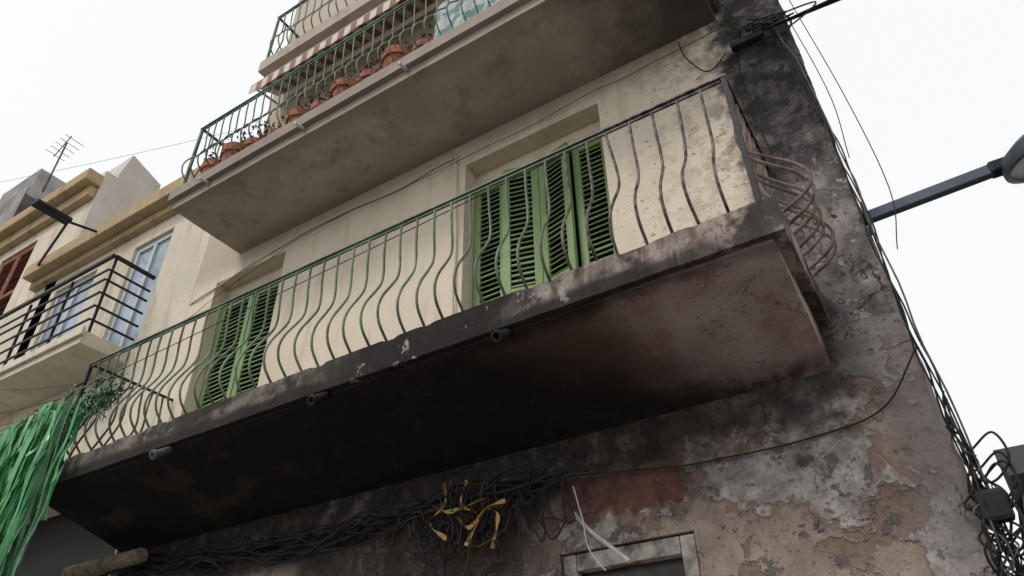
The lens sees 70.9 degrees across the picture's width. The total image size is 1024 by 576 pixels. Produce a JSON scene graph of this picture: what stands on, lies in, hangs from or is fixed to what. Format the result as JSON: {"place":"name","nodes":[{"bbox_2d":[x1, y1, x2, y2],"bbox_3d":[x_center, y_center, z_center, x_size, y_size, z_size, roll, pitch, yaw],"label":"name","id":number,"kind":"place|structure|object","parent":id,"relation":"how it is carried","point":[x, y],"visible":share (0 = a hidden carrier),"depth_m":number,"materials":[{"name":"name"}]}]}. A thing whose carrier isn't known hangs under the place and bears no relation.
{"place":"outdoors","nodes":[
{"label":"outdoors","id":0,"kind":"place"},
{"bbox_2d":[149,446,174,459],"bbox_3d":[-2.445,1.150,5.054,0.068,0.161,0.196,-21,-40,25],"label":"drain spout","id":1,"kind":"object","parent":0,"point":[154,454],"visible":0.92,"depth_m":5.01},
{"bbox_2d":[0,0,1023,575],"label":"sky","id":2,"kind":"structure","parent":0,"point":[935,88],"materials":[{"name":"white"}]},
{"label":"ground","id":3,"kind":"structure","parent":0,"visible":0},
{"bbox_2d":[0,168,64,225],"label":"townhouse","id":4,"kind":"structure","parent":3,"relation":"on","point":[20,197],"depth_m":14.10,"materials":[{"name":"white paint"}]},
{"bbox_2d":[42,134,83,192],"bbox_3d":[-9.232,-2.415,14.524,0.753,1.500,0.400,-21,-40,25],"label":"tv antenna","id":5,"kind":"object","parent":4,"relation":"on","point":[59,158],"visible":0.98,"depth_m":14.75,"materials":[{"name":"grey metal"}]},
{"bbox_2d":[0,156,160,366],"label":"townhouse","id":6,"kind":"structure","parent":3,"relation":"on","point":[91,198],"depth_m":11.68,"materials":[{"name":"beige paint"}]},
{"bbox_2d":[0,165,209,575],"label":"townhouse","id":7,"kind":"structure","parent":3,"relation":"on","point":[127,276],"depth_m":8.52,"materials":[{"name":"beige paint"}]},
{"bbox_2d":[31,199,96,265],"bbox_3d":[-6.524,-0.728,9.905,1.485,0.138,0.847,-21,-40,25],"label":"wall street lamp","id":8,"kind":"object","parent":7,"relation":"attached to","point":[44,207],"visible":1,"depth_m":9.52,"materials":[{"name":"black metal"}]},
{"bbox_2d":[34,232,172,349],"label":"window frames","id":9,"kind":"structure","parent":7,"relation":"in","point":[155,244],"depth_m":9.28,"materials":[{"name":"paint"}]},
{"bbox_2d":[40,238,170,346],"bbox_3d":[-5.378,0.386,9.302,2.500,1.610,0.005,-21,-40,25],"label":"window glass","id":10,"kind":"structure","parent":7,"relation":"in","point":[125,312],"depth_m":9.11,"materials":[{"name":"glass"}]},
{"bbox_2d":[110,386,818,575],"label":"front wall","id":11,"kind":"structure","parent":3,"relation":"on","point":[741,515],"depth_m":4.10,"materials":[{"name":"grey paint"}]},
{"bbox_2d":[62,548,161,575],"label":"rolled awning","id":12,"kind":"object","parent":11,"relation":"attached to","point":[117,561],"visible":0.98,"depth_m":5.88,"materials":[{"name":"fabric"}]},
{"bbox_2d":[94,457,599,575],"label":"burnt cable tangle","id":13,"kind":"object","parent":11,"relation":"attached to","point":[472,494],"visible":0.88,"depth_m":4.52,"materials":[{"name":"rubber"}]},
{"bbox_2d":[428,480,505,548],"bbox_3d":[-0.271,1.339,4.267,0.548,0.462,0.055,-22,-40,26],"label":"yellow tape","id":14,"kind":"object","parent":13,"relation":"attached to","point":[454,510],"visible":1,"depth_m":4.26,"materials":[{"name":"yellow plastic"}]},
{"bbox_2d":[74,73,768,452],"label":"balcony railing end rails","id":15,"kind":"object","parent":11,"relation":"attached to","point":[726,86],"visible":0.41,"depth_m":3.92,"materials":[{"name":"green metal"}]},
{"bbox_2d":[42,195,829,488],"bbox_3d":[-1.104,0.847,4.943,6.108,0.210,0.948,-21,-40,25],"label":"balcony slab edge","id":16,"kind":"object","parent":11,"relation":"attached to","point":[756,222],"visible":0.22,"depth_m":3.99,"materials":[{"name":"grey concrete"}]},
{"bbox_2d":[306,391,332,405],"bbox_3d":[-1.172,0.672,4.421,0.068,0.161,0.196,-21,-40,25],"label":"drain spout","id":17,"kind":"object","parent":16,"relation":"attached to","point":[312,399],"visible":0.98,"depth_m":4.37,"materials":[{"name":"metal"}]},
{"bbox_2d":[54,88,836,458],"bbox_3d":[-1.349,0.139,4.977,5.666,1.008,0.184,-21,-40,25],"label":"balcony railing front bars","id":18,"kind":"object","parent":16,"relation":"on","point":[388,288],"visible":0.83,"depth_m":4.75,"materials":[{"name":"green metal"}]},
{"bbox_2d":[490,328,513,341],"bbox_3d":[-0.043,0.249,3.859,0.068,0.161,0.196,-21,-40,25],"label":"drain spout","id":19,"kind":"object","parent":16,"relation":"attached to","point":[497,335],"visible":0.97,"depth_m":3.80,"materials":[{"name":"metal"}]},
{"bbox_2d":[45,238,831,551],"bbox_3d":[-1.100,1.053,4.824,6.005,0.285,0.911,-21,-40,25],"label":"balcony slab underside","id":20,"kind":"object","parent":11,"relation":"attached to","point":[741,321],"visible":0.98,"depth_m":4.31,"materials":[{"name":"black concrete"}]},
{"bbox_2d":[154,37,726,424],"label":"front wall","id":21,"kind":"structure","parent":11,"relation":"on","point":[653,84],"depth_m":6.22,"materials":[{"name":"beige paint"}]},
{"bbox_2d":[196,283,278,409],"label":"balcony door shutters","id":22,"kind":"object","parent":21,"relation":"attached to","point":[232,390],"visible":0.37,"depth_m":7.26,"materials":[{"name":"green paint"}]},
{"bbox_2d":[227,267,282,299],"bbox_3d":[-2.669,-0.039,7.727,1.058,0.193,0.065,-21,-40,25],"label":"shutter box panel","id":23,"kind":"object","parent":21,"relation":"attached to","point":[257,282],"visible":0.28,"depth_m":7.76,"materials":[{"name":"beige paint"}]},
{"bbox_2d":[263,0,445,134],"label":"front wall top","id":24,"kind":"structure","parent":21,"relation":"on","point":[398,28],"depth_m":8.97,"materials":[{"name":"beige paint"}]},
{"bbox_2d":[266,17,299,57],"bbox_3d":[-0.872,-4.046,8.593,5.248,0.973,0.395,-21,-40,25],"label":"balcony railing","id":25,"kind":"object","parent":24,"relation":"attached to","point":[275,32],"visible":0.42,"depth_m":9.71,"materials":[{"name":"metal"}]},
{"bbox_2d":[258,0,420,87],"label":"third floor slab","id":26,"kind":"structure","parent":24,"relation":"attached to","point":[328,27],"depth_m":8.80,"materials":[{"name":"beige concrete"}]},
{"bbox_2d":[276,25,292,51],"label":"third floor railing side bars","id":27,"kind":"object","parent":26,"relation":"on","point":[283,38],"visible":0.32,"depth_m":9.81,"materials":[{"name":"metal"}]},
{"bbox_2d":[270,0,355,53],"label":"third floor railing front bars","id":28,"kind":"object","parent":26,"relation":"on","point":[304,18],"visible":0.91,"depth_m":9.20,"materials":[{"name":"green metal"}]},
{"bbox_2d":[277,0,307,18],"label":"third floor railing rails","id":29,"kind":"object","parent":28,"relation":"on","point":[291,9],"visible":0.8,"depth_m":9.72,"materials":[{"name":"green metal"}]},
{"bbox_2d":[249,0,435,106],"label":"striped awning","id":30,"kind":"object","parent":24,"relation":"attached to","point":[363,21],"visible":0.79,"depth_m":8.55,"materials":[{"name":"fabric"}]},
{"bbox_2d":[206,145,613,404],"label":"shutter slats","id":31,"kind":"object","parent":21,"relation":"attached to","point":[563,260],"depth_m":6.00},
{"bbox_2d":[172,0,715,253],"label":"slab underside","id":32,"kind":"object","parent":21,"relation":"attached to","point":[526,57],"visible":1,"depth_m":6.30,"materials":[{"name":"paint"}]},
{"bbox_2d":[198,177,210,184],"bbox_3d":[-3.029,-1.056,7.084,0.032,0.052,0.124,-21,-40,25],"label":"drain spout","id":33,"kind":"object","parent":32,"relation":"attached to","point":[204,180],"visible":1,"depth_m":7.07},
{"bbox_2d":[294,121,305,130],"bbox_3d":[-1.925,-1.470,6.535,0.032,0.052,0.124,-21,-40,25],"label":"drain spout","id":34,"kind":"object","parent":32,"relation":"attached to","point":[297,124],"visible":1,"depth_m":6.52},
{"bbox_2d":[398,61,409,72],"bbox_3d":[-0.907,-1.852,6.028,0.032,0.052,0.124,-21,-40,25],"label":"drain spout","id":35,"kind":"object","parent":32,"relation":"attached to","point":[403,66],"visible":1,"depth_m":6.01,"materials":[{"name":"grey metal"}]},
{"bbox_2d":[168,0,717,204],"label":"slab edge","id":36,"kind":"object","parent":32,"relation":"on","point":[478,21],"visible":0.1,"depth_m":6.31,"materials":[{"name":"paint"}]},
{"bbox_2d":[182,129,221,183],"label":"railing end rails","id":37,"kind":"object","parent":36,"relation":"on","point":[194,153],"visible":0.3,"depth_m":7.83,"materials":[{"name":"green metal"}]},
{"bbox_2d":[200,0,413,130],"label":"railing rails","id":38,"kind":"object","parent":37,"relation":"attached to","point":[328,51],"visible":0.66,"depth_m":7.29,"materials":[{"name":"green metal"}]},
{"bbox_2d":[192,136,220,178],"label":"railing side bars","id":39,"kind":"object","parent":36,"relation":"on","point":[207,153],"visible":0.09,"depth_m":8.01,"materials":[{"name":"green paint"}]},
{"bbox_2d":[201,143,224,171],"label":"terracotta pot","id":40,"kind":"object","parent":36,"relation":"on","point":[212,161],"visible":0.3,"depth_m":7.63,"materials":[{"name":"orange ceramic"}]},
{"bbox_2d":[213,131,251,161],"bbox_3d":[-2.974,-1.426,7.712,0.538,0.971,0.406,-21,-40,25],"label":"terracotta pot","id":41,"kind":"object","parent":36,"relation":"on","point":[229,150],"visible":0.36,"depth_m":7.51,"materials":[{"name":"orange ceramic"}]},
{"bbox_2d":[239,113,279,149],"bbox_3d":[-2.698,-1.472,7.533,0.553,0.829,0.361,-21,-40,25],"label":"terracotta pot","id":42,"kind":"object","parent":36,"relation":"on","point":[247,142],"visible":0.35,"depth_m":7.47,"materials":[{"name":"orange ceramic"}]},
{"bbox_2d":[263,109,290,135],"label":"terracotta pot","id":43,"kind":"object","parent":36,"relation":"on","point":[273,129],"visible":0.14,"depth_m":7.27,"materials":[{"name":"orange ceramic"}]},
{"bbox_2d":[285,90,313,123],"bbox_3d":[-2.088,-1.703,7.263,0.387,0.873,0.374,-21,-40,25],"label":"terracotta pot","id":44,"kind":"object","parent":36,"relation":"on","point":[293,114],"visible":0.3,"depth_m":7.12,"materials":[{"name":"orange ceramic"}]},
{"bbox_2d":[303,82,332,109],"bbox_3d":[-1.845,-1.750,7.112,0.428,0.766,0.382,-1,-36,-1],"label":"terracotta pot","id":45,"kind":"object","parent":36,"relation":"on","point":[315,104],"visible":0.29,"depth_m":7.08,"materials":[{"name":"orange ceramic"}]},
{"bbox_2d":[181,0,490,181],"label":"railing front bars","id":46,"kind":"object","parent":36,"relation":"on","point":[269,112],"visible":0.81,"depth_m":6.88,"materials":[{"name":"green paint"}]},
{"bbox_2d":[434,0,500,38],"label":"hanging cloth","id":47,"kind":"object","parent":46,"relation":"hanging from","point":[456,16],"visible":0.43,"depth_m":6.36,"materials":[{"name":"blue fabric"}]},
{"bbox_2d":[329,60,361,97],"bbox_3d":[-1.579,-1.901,6.959,0.485,0.825,0.377,-21,-40,25],"label":"terracotta pot","id":48,"kind":"object","parent":36,"relation":"on","point":[342,84],"visible":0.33,"depth_m":6.83,"materials":[{"name":"orange ceramic"}]},
{"bbox_2d":[356,48,380,82],"bbox_3d":[-1.290,-2.013,6.822,0.333,0.837,0.602,28,-45,-34],"label":"terracotta pot","id":49,"kind":"object","parent":36,"relation":"on","point":[365,73],"visible":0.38,"depth_m":6.72,"materials":[{"name":"orange ceramic"}]},
{"bbox_2d":[377,21,413,69],"bbox_3d":[-1.047,-2.107,6.691,0.357,0.831,0.434,14,-38,-20],"label":"terracotta pot","id":50,"kind":"object","parent":36,"relation":"on","point":[396,52],"visible":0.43,"depth_m":6.57,"materials":[{"name":"orange ceramic"}]},
{"bbox_2d":[408,20,434,50],"bbox_3d":[-0.783,-2.160,6.616,0.499,0.822,0.360,-21,-40,25],"label":"terracotta pot","id":51,"kind":"object","parent":36,"relation":"on","point":[421,42],"visible":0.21,"depth_m":6.47,"materials":[{"name":"orange ceramic"}]},
{"bbox_2d":[476,120,600,186],"bbox_3d":[0.251,-1.134,6.274,1.318,0.193,0.065,-21,-40,25],"label":"shutter box panel","id":52,"kind":"object","parent":21,"relation":"attached to","point":[570,138],"visible":0.27,"depth_m":6.26,"materials":[{"name":"beige paint"}]},
{"bbox_2d":[473,137,615,306],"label":"balcony door shutters","id":53,"kind":"object","parent":21,"relation":"attached to","point":[539,205],"visible":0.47,"depth_m":5.74,"materials":[{"name":"green paint"}]},
{"bbox_2d":[573,488,630,571],"bbox_3d":[0.477,1.291,3.932,0.340,0.501,0.055,-27,-43,31],"label":"broken conduit","id":54,"kind":"object","parent":11,"relation":"attached to","point":[601,539],"visible":1,"depth_m":3.88,"materials":[{"name":"grey plastic"}]},
{"bbox_2d":[563,533,700,575],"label":"shop door frame","id":55,"kind":"object","parent":11,"relation":"attached to","point":[684,547],"visible":0.92,"depth_m":3.88,"materials":[{"name":"white paint"}]},
{"bbox_2d":[585,557,684,575],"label":"door glass","id":56,"kind":"object","parent":55,"relation":"in","point":[672,567],"depth_m":3.90,"materials":[{"name":"black glass"}]},
{"bbox_2d":[772,312,1006,575],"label":"corner wall","id":57,"kind":"structure","parent":3,"relation":"on","point":[884,492],"depth_m":3.46,"materials":[{"name":"grey paint"}]},
{"bbox_2d":[683,0,902,331],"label":"corner wall","id":58,"kind":"structure","parent":57,"relation":"on","point":[850,283],"depth_m":4.72,"materials":[{"name":"paint"}]},
{"bbox_2d":[0,0,1023,575],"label":"utility cables","id":59,"kind":"object","parent":58,"relation":"attached to","point":[754,36],"visible":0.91,"depth_m":4.63,"materials":[{"name":"rubber"}]},
{"bbox_2d":[0,368,132,575],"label":"green plastic streamers","id":60,"kind":"object","parent":59,"relation":"hanging from","point":[27,467],"visible":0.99,"depth_m":5.71,"materials":[{"name":"plastic"}]},
{"bbox_2d":[860,134,1023,230],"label":"street lamp","id":61,"kind":"object","parent":58,"relation":"attached to","point":[1009,166],"visible":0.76,"depth_m":4.00,"materials":[{"name":"grey metal"}]},
{"bbox_2d":[942,391,1023,575],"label":"burnt cable tangle","id":62,"kind":"object","parent":57,"relation":"attached to","point":[996,505],"visible":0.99,"depth_m":3.04,"materials":[{"name":"rubber"}]},
{"bbox_3d":[7.535,3.246,5.299,5.100,3.840,4.980,-21,-40,25],"label":"side street building","id":63,"kind":"object","parent":3,"relation":"on","visible":0},
{"bbox_2d":[993,444,1023,550],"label":"shop awning","id":64,"kind":"object","parent":63,"relation":"attached to","point":[1017,456],"visible":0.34,"depth_m":5.42,"materials":[{"name":"black metal"}]}
]}

